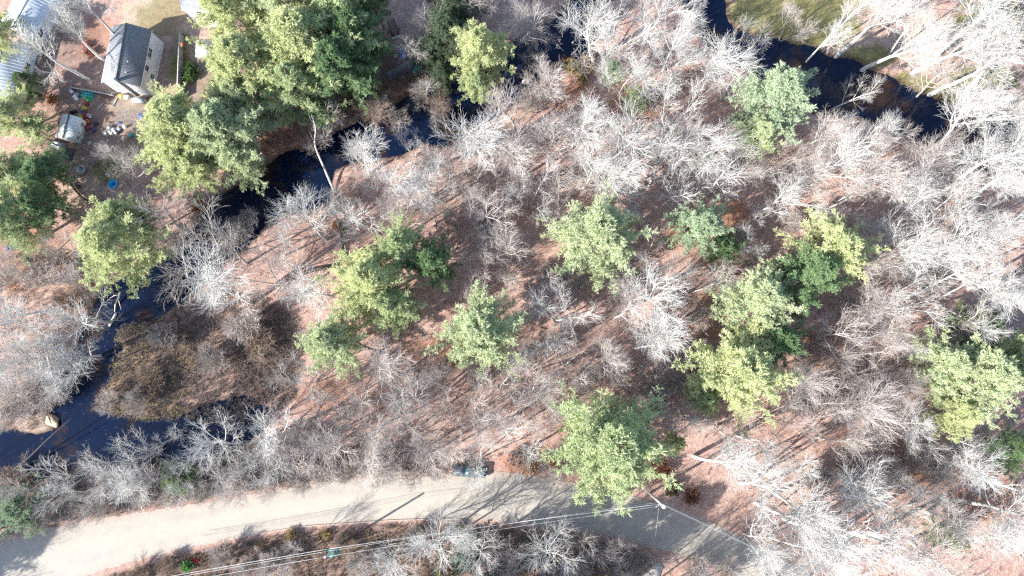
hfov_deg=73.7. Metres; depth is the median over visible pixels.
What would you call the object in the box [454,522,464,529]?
leafy shrub
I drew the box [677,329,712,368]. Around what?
bare shrub
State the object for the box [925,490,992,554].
bare tree
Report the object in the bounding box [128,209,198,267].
bare tree
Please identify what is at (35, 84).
bare tree
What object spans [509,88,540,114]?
bare shrub
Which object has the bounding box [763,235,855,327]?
pine tree
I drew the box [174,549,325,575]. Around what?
overhead wire
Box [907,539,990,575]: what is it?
bare tree
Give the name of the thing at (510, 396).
bare tree
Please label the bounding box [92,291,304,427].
marsh brush
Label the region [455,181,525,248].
bare tree
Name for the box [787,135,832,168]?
bare tree
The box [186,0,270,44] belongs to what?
pine tree
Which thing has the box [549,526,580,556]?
bare shrub
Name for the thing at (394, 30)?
utility trailer
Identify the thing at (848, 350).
bare tree
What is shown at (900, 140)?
bare tree
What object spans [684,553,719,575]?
bare tree
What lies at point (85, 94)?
tarp
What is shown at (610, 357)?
bare tree
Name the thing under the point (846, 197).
bare tree
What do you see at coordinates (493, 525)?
overhead wire
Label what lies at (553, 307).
bare tree
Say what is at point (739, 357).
pine tree
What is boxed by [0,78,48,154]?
pine tree
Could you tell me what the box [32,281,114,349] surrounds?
bare tree
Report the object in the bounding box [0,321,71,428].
bare tree
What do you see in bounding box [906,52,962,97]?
bare tree
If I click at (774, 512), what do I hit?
bare tree
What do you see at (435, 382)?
bare tree
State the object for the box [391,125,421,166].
bare tree
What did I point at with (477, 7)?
bare tree
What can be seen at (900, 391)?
bare tree
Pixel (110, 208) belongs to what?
pine tree
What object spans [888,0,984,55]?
bare tree
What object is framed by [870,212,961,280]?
bare tree
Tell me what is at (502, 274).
bare shrub
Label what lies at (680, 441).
pine tree
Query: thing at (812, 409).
bare shrub
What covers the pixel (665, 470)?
leafy shrub
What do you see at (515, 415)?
bare tree
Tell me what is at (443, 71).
pine tree
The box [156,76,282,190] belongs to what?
pine tree
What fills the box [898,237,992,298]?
bare tree
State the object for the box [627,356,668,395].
bare shrub
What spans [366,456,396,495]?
bare shrub
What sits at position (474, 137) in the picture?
bare tree
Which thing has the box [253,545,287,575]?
bare shrub
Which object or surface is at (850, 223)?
bare tree
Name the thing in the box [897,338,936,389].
bare tree
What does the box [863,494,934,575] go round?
bare tree
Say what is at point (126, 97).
storage box
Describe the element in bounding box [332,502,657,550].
overhead wire
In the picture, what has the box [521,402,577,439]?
bare tree
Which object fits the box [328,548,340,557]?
tarp
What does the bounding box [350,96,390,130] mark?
bare tree
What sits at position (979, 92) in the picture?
bare tree
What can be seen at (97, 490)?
bare tree
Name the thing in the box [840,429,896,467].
bare tree
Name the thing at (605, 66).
bare tree
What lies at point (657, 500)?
utility pole
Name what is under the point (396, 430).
bare tree
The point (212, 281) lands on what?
bare tree
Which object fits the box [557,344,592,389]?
bare tree
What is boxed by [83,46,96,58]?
leafy shrub
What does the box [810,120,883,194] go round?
bare tree
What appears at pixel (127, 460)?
bare tree
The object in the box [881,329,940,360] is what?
bare tree
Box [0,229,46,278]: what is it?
bare tree
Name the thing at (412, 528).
bare shrub
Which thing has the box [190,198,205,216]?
leafy shrub
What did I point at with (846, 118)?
bare tree
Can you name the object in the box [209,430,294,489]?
bare tree
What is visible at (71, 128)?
garden shed
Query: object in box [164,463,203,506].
bare tree
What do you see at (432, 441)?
bare tree
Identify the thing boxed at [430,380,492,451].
bare tree
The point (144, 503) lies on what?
bare shrub
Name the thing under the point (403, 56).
tarp
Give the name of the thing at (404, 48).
bare tree
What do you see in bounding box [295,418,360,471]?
bare tree
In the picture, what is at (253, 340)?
bare shrub
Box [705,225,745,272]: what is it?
pine tree
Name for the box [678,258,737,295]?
bare tree
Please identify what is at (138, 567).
bare shrub
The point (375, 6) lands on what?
pine tree
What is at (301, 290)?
bare tree
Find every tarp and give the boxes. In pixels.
[50,140,66,148]
[61,147,75,160]
[80,91,94,97]
[85,97,93,101]
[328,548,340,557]
[399,52,405,58]
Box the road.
[0,471,816,575]
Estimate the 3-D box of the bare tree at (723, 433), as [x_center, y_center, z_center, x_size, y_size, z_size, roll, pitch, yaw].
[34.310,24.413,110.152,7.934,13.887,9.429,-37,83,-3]
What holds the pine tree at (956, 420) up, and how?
on the ground at (164, 20)
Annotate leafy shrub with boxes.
[45,93,57,105]
[82,39,90,48]
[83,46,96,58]
[180,560,195,572]
[182,68,198,83]
[184,60,200,74]
[185,192,197,205]
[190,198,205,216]
[258,162,269,176]
[284,529,297,539]
[321,529,331,540]
[331,221,340,229]
[450,550,475,574]
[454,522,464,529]
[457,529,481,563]
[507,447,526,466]
[520,457,537,477]
[529,540,540,552]
[548,62,560,76]
[557,53,569,64]
[561,56,580,75]
[576,71,588,84]
[578,54,599,74]
[647,459,673,481]
[664,479,680,496]
[682,487,702,506]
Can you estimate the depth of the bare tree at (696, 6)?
116.71 m
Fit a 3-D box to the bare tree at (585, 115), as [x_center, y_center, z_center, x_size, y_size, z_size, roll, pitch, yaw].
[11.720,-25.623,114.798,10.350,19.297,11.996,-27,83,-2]
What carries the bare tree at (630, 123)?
on the ground at (164, 20)
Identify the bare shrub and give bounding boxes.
[0,261,26,297]
[0,331,40,378]
[0,367,23,409]
[0,385,33,425]
[0,402,27,433]
[0,450,37,493]
[13,258,66,293]
[13,365,47,405]
[19,501,50,534]
[26,381,59,414]
[41,372,78,404]
[44,478,84,509]
[46,283,87,317]
[58,258,92,295]
[79,488,122,523]
[91,469,128,496]
[92,389,126,417]
[119,384,163,418]
[122,479,159,509]
[125,553,149,575]
[128,361,164,405]
[145,322,187,349]
[152,554,182,575]
[157,319,198,356]
[159,480,189,510]
[185,474,220,512]
[195,340,232,379]
[204,541,236,572]
[215,217,256,251]
[218,473,258,509]
[220,301,264,345]
[228,203,258,236]
[228,556,262,575]
[237,319,276,367]
[247,470,293,505]
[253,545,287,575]
[256,452,292,481]
[279,464,315,499]
[305,460,341,490]
[324,185,357,214]
[331,533,356,559]
[333,452,365,487]
[335,356,371,388]
[339,91,364,117]
[342,548,371,575]
[361,437,398,464]
[365,91,393,121]
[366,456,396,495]
[375,380,407,412]
[386,105,411,132]
[396,462,425,491]
[403,517,421,541]
[404,78,435,104]
[418,354,458,386]
[426,454,455,488]
[428,106,446,134]
[436,205,469,236]
[461,280,490,306]
[463,356,490,394]
[472,204,503,245]
[477,530,501,562]
[490,348,523,381]
[491,265,521,289]
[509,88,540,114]
[533,328,568,363]
[534,260,562,287]
[534,458,563,487]
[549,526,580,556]
[558,271,588,303]
[558,550,593,575]
[569,361,605,397]
[589,534,620,569]
[604,277,639,303]
[608,352,635,386]
[622,542,651,571]
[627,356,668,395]
[631,551,659,575]
[638,383,674,422]
[647,292,676,327]
[660,366,693,398]
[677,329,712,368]
[679,297,714,335]
[680,551,708,575]
[706,553,744,575]
[727,222,753,250]
[738,241,761,275]
[780,208,805,235]
[787,387,819,423]
[789,340,815,371]
[799,207,834,232]
[801,461,835,494]
[806,329,843,363]
[826,393,858,427]
[828,285,857,318]
[828,356,870,389]
[831,456,870,489]
[847,371,885,406]
[858,410,890,447]
[871,450,908,488]
[878,258,920,287]
[896,231,921,259]
[899,438,937,476]
[919,457,957,491]
[924,261,956,297]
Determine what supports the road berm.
on the ground at (164, 20)
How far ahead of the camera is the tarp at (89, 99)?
127.95 m
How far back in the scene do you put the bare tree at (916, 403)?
107.29 m
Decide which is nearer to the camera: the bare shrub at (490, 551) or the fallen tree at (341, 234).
the bare shrub at (490, 551)
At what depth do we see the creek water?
124.07 m
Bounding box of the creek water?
[0,0,1023,480]
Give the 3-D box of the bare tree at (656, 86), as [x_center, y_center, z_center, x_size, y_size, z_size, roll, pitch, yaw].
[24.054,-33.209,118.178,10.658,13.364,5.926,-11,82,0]
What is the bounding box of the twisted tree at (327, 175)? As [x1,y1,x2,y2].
[309,116,333,188]
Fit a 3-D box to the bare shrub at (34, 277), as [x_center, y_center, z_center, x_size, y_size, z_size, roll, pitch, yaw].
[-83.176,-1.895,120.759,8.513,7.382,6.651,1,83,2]
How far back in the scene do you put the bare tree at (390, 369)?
109.63 m
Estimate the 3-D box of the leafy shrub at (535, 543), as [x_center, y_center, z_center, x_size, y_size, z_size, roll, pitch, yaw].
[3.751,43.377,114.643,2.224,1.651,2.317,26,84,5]
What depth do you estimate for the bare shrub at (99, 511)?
115.29 m
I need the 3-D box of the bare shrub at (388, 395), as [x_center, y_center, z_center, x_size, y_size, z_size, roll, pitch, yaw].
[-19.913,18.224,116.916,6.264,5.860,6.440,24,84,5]
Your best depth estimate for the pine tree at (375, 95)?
117.57 m
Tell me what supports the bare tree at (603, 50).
on the ground at (164, 20)
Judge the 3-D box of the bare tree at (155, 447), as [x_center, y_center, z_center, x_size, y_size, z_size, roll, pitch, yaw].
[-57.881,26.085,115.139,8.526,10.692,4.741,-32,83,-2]
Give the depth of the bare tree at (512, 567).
107.67 m
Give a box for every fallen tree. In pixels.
[71,182,97,204]
[109,494,186,503]
[277,265,333,296]
[315,195,343,252]
[357,341,383,351]
[866,297,926,319]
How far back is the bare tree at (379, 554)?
109.38 m
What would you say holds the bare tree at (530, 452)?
on the ground at (164, 20)
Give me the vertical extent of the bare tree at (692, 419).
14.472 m
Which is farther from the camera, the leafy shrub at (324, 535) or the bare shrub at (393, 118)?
the bare shrub at (393, 118)
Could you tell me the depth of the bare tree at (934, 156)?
110.35 m
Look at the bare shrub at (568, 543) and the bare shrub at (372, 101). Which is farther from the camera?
the bare shrub at (372, 101)
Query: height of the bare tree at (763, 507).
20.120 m
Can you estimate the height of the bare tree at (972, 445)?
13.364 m
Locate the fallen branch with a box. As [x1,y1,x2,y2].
[114,291,120,311]
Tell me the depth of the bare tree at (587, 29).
114.11 m
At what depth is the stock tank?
125.84 m
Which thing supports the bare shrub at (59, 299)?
on the ground at (164, 20)
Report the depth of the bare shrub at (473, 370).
116.19 m
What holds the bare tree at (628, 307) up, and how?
on the ground at (164, 20)
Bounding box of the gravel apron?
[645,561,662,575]
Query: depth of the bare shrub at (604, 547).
112.47 m
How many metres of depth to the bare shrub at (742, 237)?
118.10 m
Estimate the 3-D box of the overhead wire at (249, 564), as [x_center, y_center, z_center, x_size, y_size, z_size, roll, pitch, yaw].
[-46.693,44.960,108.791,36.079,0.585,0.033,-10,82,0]
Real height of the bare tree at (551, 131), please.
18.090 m
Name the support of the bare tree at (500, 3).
on the ground at (164, 20)
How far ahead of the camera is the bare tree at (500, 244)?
112.04 m
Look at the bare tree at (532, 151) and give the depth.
116.91 m
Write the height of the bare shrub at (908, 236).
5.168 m
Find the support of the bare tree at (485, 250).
on the ground at (164, 20)
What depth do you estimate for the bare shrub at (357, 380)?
116.96 m
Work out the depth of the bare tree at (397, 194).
112.70 m
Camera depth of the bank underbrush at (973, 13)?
124.26 m
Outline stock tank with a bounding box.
[76,165,86,173]
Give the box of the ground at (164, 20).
[0,0,1023,575]
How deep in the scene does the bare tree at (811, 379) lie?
110.27 m
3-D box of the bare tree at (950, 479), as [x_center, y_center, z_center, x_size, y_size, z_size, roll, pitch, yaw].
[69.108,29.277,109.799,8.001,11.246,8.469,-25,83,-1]
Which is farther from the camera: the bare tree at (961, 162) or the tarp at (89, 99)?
the tarp at (89, 99)
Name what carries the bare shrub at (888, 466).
on the ground at (164, 20)
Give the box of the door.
[78,127,85,135]
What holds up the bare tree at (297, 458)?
on the ground at (164, 20)
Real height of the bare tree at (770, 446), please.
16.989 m
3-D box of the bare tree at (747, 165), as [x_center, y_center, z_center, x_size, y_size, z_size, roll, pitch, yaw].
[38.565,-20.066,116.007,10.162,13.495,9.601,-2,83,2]
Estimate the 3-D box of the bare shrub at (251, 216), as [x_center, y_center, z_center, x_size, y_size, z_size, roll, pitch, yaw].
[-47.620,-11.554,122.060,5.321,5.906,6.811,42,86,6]
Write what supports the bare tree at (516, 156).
on the ground at (164, 20)
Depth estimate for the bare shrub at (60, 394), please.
118.78 m
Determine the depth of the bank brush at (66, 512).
117.89 m
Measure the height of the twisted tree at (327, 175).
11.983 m
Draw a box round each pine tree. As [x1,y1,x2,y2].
[0,10,26,62]
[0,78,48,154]
[0,144,41,202]
[0,173,60,265]
[0,470,49,538]
[6,141,79,206]
[10,67,48,103]
[13,180,83,227]
[17,111,57,149]
[71,195,181,298]
[96,192,167,244]
[131,78,257,189]
[145,137,230,205]
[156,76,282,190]
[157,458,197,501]
[185,29,300,114]
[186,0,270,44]
[208,68,280,133]
[217,133,266,195]
[227,0,323,52]
[242,1,361,123]
[253,54,353,131]
[289,0,389,57]
[292,302,370,379]
[298,95,347,129]
[301,25,381,114]
[314,235,435,339]
[327,1,402,74]
[344,62,380,106]
[358,0,391,28]
[367,278,426,339]
[368,208,426,283]
[402,232,462,291]
[407,45,444,79]
[414,3,482,72]
[424,279,532,382]
[425,0,492,44]
[426,56,463,94]
[449,18,515,95]
[456,61,498,105]
[536,178,658,296]
[536,378,684,517]
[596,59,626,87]
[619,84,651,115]
[654,194,734,257]
[661,425,688,458]
[671,314,803,438]
[683,381,722,417]
[704,254,805,343]
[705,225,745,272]
[718,106,791,160]
[725,61,819,145]
[750,313,813,369]
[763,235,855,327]
[773,206,891,292]
[896,325,991,401]
[917,331,1023,429]
[922,509,978,556]
[923,385,989,443]
[973,328,1023,393]
[981,424,1023,483]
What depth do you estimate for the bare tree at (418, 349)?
113.64 m
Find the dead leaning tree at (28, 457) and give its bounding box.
[6,415,72,475]
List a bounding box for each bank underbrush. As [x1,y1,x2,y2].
[0,252,101,431]
[855,0,1023,107]
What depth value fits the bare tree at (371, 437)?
108.95 m
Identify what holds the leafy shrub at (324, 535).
on the ground at (164, 20)
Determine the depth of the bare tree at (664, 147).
111.02 m
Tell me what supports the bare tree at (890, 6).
on the ground at (164, 20)
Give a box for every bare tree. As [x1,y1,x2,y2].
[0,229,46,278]
[0,288,78,347]
[0,291,65,391]
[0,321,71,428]
[0,472,59,506]
[2,17,89,84]
[4,328,95,404]
[10,450,85,521]
[13,68,61,92]
[20,227,63,260]
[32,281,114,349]
[33,227,86,268]
[35,335,102,390]
[44,0,105,61]
[47,262,103,300]
[48,483,101,535]
[55,0,118,34]
[56,451,125,509]
[63,294,122,339]
[75,424,155,500]
[90,139,148,178]
[100,463,155,509]
[106,145,157,197]
[111,103,147,138]
[122,455,180,510]
[126,182,227,309]
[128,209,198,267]
[138,424,187,458]
[163,445,218,478]
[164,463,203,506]
[175,240,256,317]
[179,403,245,476]
[201,212,253,270]
[205,454,251,505]
[206,237,290,301]
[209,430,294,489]
[240,409,286,471]
[245,404,300,485]
[253,234,334,296]
[263,180,344,251]
[263,351,328,408]
[265,416,330,479]
[265,442,313,477]
[266,222,297,263]
[272,261,335,318]
[277,539,303,575]
[288,415,361,475]
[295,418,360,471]
[296,304,329,337]
[302,101,345,157]
[303,383,373,434]
[315,359,348,404]
[328,196,393,249]
[329,367,395,440]
[335,122,389,183]
[346,157,420,199]
[348,438,393,490]
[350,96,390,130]
[353,409,395,464]
[353,548,400,575]
[357,336,417,392]
[368,196,433,236]
[368,537,418,575]
[369,192,422,229]
[372,441,409,493]
[373,395,438,448]
[378,171,441,224]
[381,158,453,211]
[381,366,442,426]
[390,34,432,68]
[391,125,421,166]
[396,436,453,480]
[397,416,455,477]
[397,505,480,572]
[402,341,436,366]
[404,0,448,50]
[408,191,459,227]
[410,75,438,110]
[412,141,446,175]
[414,365,449,410]
[420,88,457,127]
[423,145,469,194]
[427,106,513,172]
[429,433,474,466]
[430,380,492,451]
[434,150,501,211]
[442,507,477,557]
[447,520,505,575]
[449,114,514,177]
[451,0,497,25]
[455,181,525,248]
[457,248,495,298]
[458,430,503,495]
[460,358,526,422]
[469,233,517,265]
[470,113,527,159]
[473,386,546,440]
[477,407,540,452]
[478,77,527,135]
[478,210,532,264]
[482,74,509,120]
[484,0,515,33]
[484,116,552,190]
[492,531,532,571]
[497,553,529,575]
[499,0,559,53]
[501,114,540,159]
[501,158,560,226]
[503,360,560,421]
[503,421,554,484]
[506,268,566,318]
[509,340,566,407]
[510,63,563,127]
[511,48,547,78]
[516,278,604,368]
[516,515,586,575]
[521,54,573,108]
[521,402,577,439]
[522,108,588,165]
[533,98,581,141]
[536,169,585,229]
[542,141,578,195]
[543,363,571,397]
[547,0,629,76]
[552,308,587,356]
[556,141,637,197]
[556,530,627,575]
[557,88,611,171]
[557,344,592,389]
[562,107,662,185]
[570,6,600,49]
[579,150,648,215]
[583,144,646,199]
[584,0,663,68]
[587,30,620,75]
[587,91,662,179]
[587,330,630,388]
[593,50,652,93]
[599,535,635,575]
[600,116,646,166]
[601,30,664,79]
[608,275,655,331]
[615,256,692,340]
[619,167,646,223]
[622,0,700,52]
[623,72,684,102]
[623,107,698,186]
[625,30,710,105]
[625,70,723,172]
[628,293,696,362]
[628,316,678,362]
[631,217,674,266]
[633,111,714,167]
[642,5,705,95]
[643,335,680,374]
[650,147,727,216]
[655,251,684,300]
[655,398,716,438]
[661,551,684,575]
[667,118,747,186]
[670,0,709,38]
[677,151,760,203]
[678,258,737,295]
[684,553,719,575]
[685,28,749,93]
[686,26,762,88]
[691,433,766,494]
[697,258,742,303]
[706,416,768,471]
[707,45,767,99]
[709,132,765,178]
[709,420,797,481]
[714,141,773,190]
[722,449,806,505]
[730,393,817,462]
[732,14,773,72]
[733,234,769,257]
[736,203,772,239]
[741,132,809,180]
[741,437,800,498]
[742,510,806,575]
[745,529,849,575]
[749,449,823,523]
[753,465,850,571]
[754,166,804,217]
[762,483,840,544]
[772,157,835,220]
[773,355,840,414]
[775,531,872,575]
[777,0,820,42]
[777,482,893,575]
[784,364,852,452]
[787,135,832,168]
[787,143,844,205]
[794,361,829,394]
[799,105,852,165]
[803,300,873,375]
[805,0,883,62]
[810,109,870,158]
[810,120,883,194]
[811,474,874,525]
[813,413,879,465]
[815,493,878,564]
[818,178,879,223]
[818,331,910,400]
[823,374,907,449]
[828,455,902,524]
[831,205,872,233]
[833,0,922,58]
[834,125,892,193]
[835,74,885,107]
[835,154,892,202]
[838,504,934,575]
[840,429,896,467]
[843,306,909,349]
[844,237,898,287]
[849,152,924,206]
[850,178,911,236]
[852,302,916,361]
[853,108,907,177]
[854,207,900,252]
[854,274,905,325]
[857,475,935,553]
[860,6,959,77]
[860,397,925,460]
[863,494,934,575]
[864,367,933,413]
[865,171,935,247]
[865,339,927,394]
[869,516,976,575]
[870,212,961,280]
[872,258,950,334]
[874,116,921,152]
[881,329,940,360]
[885,133,954,194]
[885,392,938,449]
[886,211,956,248]
[886,468,961,524]
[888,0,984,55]
[889,149,947,216]
[892,175,1001,238]
[896,226,980,298]
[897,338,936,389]
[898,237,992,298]
[900,116,982,174]
[903,197,1000,278]
[904,135,1002,213]
[905,482,957,519]
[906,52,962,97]
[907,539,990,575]
[910,5,1020,75]
[916,428,964,477]
[918,0,1022,56]
[918,452,971,497]
[924,164,1016,242]
[924,303,1008,345]
[925,69,1018,155]
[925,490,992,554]
[927,18,1023,104]
[935,252,1012,343]
[935,408,1008,463]
[937,117,1023,194]
[938,196,1017,258]
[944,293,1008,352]
[944,437,1012,499]
[948,82,1023,182]
[949,212,1023,309]
[953,207,1023,248]
[956,86,1023,140]
[958,466,1023,551]
[962,133,1023,204]
[962,510,1023,566]
[963,471,1023,510]
[964,16,1023,92]
[965,0,1023,49]
[965,250,1023,323]
[966,259,1023,311]
[969,117,1023,200]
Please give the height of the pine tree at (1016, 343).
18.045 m
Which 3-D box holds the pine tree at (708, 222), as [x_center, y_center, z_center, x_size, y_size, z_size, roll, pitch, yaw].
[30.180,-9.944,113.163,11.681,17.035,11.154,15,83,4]
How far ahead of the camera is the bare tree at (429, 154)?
116.08 m
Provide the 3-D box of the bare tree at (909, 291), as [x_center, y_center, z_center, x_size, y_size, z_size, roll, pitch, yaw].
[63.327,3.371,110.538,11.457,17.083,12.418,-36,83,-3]
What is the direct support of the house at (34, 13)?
on the ground at (164, 20)
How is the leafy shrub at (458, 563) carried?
on the ground at (164, 20)
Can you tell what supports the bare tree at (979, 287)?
on the ground at (164, 20)
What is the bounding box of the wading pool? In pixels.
[108,179,117,188]
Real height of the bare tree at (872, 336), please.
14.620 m
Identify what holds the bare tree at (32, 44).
on the ground at (164, 20)
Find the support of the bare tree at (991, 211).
on the ground at (164, 20)
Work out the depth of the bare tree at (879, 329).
110.12 m
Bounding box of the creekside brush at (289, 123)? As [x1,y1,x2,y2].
[251,75,428,160]
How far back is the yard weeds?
125.90 m
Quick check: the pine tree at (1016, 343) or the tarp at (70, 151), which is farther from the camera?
the tarp at (70, 151)
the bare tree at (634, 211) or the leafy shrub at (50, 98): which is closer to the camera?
the bare tree at (634, 211)
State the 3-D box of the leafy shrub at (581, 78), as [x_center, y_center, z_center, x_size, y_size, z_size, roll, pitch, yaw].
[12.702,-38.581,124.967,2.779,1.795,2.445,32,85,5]
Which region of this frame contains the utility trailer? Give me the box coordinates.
[385,16,400,39]
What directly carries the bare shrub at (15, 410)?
on the ground at (164, 20)
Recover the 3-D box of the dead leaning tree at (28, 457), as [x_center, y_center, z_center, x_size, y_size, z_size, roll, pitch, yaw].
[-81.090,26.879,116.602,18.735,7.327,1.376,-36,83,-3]
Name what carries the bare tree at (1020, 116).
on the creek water
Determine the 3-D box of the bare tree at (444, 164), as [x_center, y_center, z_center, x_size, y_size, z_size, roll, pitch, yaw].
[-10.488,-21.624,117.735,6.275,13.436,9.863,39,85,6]
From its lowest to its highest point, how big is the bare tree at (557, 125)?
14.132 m
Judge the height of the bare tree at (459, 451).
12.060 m
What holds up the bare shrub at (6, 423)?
on the ground at (164, 20)
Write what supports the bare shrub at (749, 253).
on the ground at (164, 20)
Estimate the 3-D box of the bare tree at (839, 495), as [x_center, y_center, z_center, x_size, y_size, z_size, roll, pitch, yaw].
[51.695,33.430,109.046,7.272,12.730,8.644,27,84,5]
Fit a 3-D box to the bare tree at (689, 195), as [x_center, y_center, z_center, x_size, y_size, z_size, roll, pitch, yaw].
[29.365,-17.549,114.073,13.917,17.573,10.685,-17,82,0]
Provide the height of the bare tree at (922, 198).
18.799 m
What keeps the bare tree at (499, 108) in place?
on the ground at (164, 20)
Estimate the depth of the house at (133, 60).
123.49 m
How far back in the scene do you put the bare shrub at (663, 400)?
114.75 m
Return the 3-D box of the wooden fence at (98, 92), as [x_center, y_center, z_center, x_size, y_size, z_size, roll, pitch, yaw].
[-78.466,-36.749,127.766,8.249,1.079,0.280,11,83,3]
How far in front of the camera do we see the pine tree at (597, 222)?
108.24 m
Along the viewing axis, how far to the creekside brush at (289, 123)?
125.85 m
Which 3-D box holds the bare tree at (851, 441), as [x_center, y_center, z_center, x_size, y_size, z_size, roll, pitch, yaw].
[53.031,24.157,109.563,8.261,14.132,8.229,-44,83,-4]
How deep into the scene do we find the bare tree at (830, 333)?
108.66 m
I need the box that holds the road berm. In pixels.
[261,518,462,533]
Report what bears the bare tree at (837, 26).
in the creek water
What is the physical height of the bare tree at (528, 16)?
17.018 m
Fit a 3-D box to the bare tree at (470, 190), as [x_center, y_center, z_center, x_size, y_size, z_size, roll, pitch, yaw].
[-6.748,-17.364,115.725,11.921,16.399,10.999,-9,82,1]
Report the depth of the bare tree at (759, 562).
100.38 m
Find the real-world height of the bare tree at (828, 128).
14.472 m
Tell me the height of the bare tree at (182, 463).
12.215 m
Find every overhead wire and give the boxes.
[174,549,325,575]
[186,551,326,575]
[328,506,657,556]
[331,504,657,548]
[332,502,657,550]
[667,506,811,575]
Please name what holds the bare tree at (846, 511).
on the ground at (164, 20)
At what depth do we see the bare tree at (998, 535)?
99.58 m
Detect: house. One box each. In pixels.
[0,40,37,108]
[2,0,65,42]
[101,23,163,95]
[180,0,243,26]
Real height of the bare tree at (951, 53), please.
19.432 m
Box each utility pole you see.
[324,543,341,557]
[640,486,665,508]
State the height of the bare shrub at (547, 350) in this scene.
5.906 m
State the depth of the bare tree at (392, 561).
106.28 m
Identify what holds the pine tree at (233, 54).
on the ground at (164, 20)
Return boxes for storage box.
[123,94,129,99]
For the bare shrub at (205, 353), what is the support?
on the ground at (164, 20)
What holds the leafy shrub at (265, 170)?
on the ground at (164, 20)
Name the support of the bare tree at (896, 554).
on the ground at (164, 20)
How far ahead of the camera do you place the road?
116.95 m
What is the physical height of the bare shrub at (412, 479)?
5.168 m
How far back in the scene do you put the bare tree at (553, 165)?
114.83 m
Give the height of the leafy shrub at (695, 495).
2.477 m
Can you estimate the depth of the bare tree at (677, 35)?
113.60 m
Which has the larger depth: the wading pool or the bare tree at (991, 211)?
the wading pool
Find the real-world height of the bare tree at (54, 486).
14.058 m
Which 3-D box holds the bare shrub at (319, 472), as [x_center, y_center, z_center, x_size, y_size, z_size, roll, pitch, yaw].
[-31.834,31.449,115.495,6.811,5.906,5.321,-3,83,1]
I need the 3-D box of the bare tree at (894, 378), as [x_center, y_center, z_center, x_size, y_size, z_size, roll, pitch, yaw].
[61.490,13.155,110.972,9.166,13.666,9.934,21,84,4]
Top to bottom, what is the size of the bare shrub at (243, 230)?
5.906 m
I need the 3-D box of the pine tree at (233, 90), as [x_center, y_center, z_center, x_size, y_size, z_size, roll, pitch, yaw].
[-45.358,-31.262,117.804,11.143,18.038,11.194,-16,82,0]
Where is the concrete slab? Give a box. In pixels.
[195,40,211,57]
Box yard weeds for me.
[21,26,166,234]
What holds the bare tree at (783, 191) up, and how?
on the ground at (164, 20)
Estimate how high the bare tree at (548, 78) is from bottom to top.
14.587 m
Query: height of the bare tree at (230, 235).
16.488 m
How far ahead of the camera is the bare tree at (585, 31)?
119.93 m
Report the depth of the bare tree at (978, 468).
100.78 m
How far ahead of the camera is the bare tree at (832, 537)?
99.44 m
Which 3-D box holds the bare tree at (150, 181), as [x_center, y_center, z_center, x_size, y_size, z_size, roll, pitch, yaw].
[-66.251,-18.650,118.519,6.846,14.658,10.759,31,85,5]
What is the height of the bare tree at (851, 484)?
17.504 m
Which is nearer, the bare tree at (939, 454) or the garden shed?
the bare tree at (939, 454)
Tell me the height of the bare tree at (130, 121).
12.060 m
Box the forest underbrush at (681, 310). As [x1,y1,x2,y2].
[113,44,1023,575]
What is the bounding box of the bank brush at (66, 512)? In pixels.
[0,419,433,537]
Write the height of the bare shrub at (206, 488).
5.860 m
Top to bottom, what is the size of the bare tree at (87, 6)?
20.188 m
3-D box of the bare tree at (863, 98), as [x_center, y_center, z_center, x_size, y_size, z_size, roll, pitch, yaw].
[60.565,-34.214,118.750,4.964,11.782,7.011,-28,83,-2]
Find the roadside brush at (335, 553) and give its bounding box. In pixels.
[110,522,650,575]
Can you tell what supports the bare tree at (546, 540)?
on the ground at (164, 20)
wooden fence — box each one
[70,86,114,96]
[177,30,184,89]
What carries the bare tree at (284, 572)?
on the ground at (164, 20)
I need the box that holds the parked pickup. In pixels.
[453,464,486,478]
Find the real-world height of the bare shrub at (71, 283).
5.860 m
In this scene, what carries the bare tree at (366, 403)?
on the ground at (164, 20)
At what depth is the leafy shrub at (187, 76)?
126.88 m
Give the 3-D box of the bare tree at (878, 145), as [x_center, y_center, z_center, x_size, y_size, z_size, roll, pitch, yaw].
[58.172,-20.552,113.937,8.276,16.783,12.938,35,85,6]
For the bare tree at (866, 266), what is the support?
on the ground at (164, 20)
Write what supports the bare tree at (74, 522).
on the ground at (164, 20)
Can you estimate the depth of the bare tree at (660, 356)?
110.88 m
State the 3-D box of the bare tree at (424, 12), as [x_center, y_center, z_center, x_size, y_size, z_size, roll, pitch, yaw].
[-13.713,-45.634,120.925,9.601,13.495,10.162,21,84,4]
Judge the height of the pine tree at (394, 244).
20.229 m
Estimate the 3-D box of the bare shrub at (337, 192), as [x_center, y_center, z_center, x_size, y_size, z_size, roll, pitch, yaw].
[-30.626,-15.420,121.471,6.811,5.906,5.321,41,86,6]
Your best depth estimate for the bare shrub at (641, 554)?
111.98 m
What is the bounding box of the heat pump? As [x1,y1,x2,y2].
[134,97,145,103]
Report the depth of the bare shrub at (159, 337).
118.68 m
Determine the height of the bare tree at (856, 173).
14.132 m
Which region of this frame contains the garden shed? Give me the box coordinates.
[55,114,85,143]
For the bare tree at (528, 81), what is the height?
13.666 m
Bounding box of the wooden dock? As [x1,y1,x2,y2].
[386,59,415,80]
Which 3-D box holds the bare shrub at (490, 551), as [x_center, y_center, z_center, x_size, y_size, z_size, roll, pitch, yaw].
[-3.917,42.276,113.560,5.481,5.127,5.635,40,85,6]
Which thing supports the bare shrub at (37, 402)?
on the ground at (164, 20)

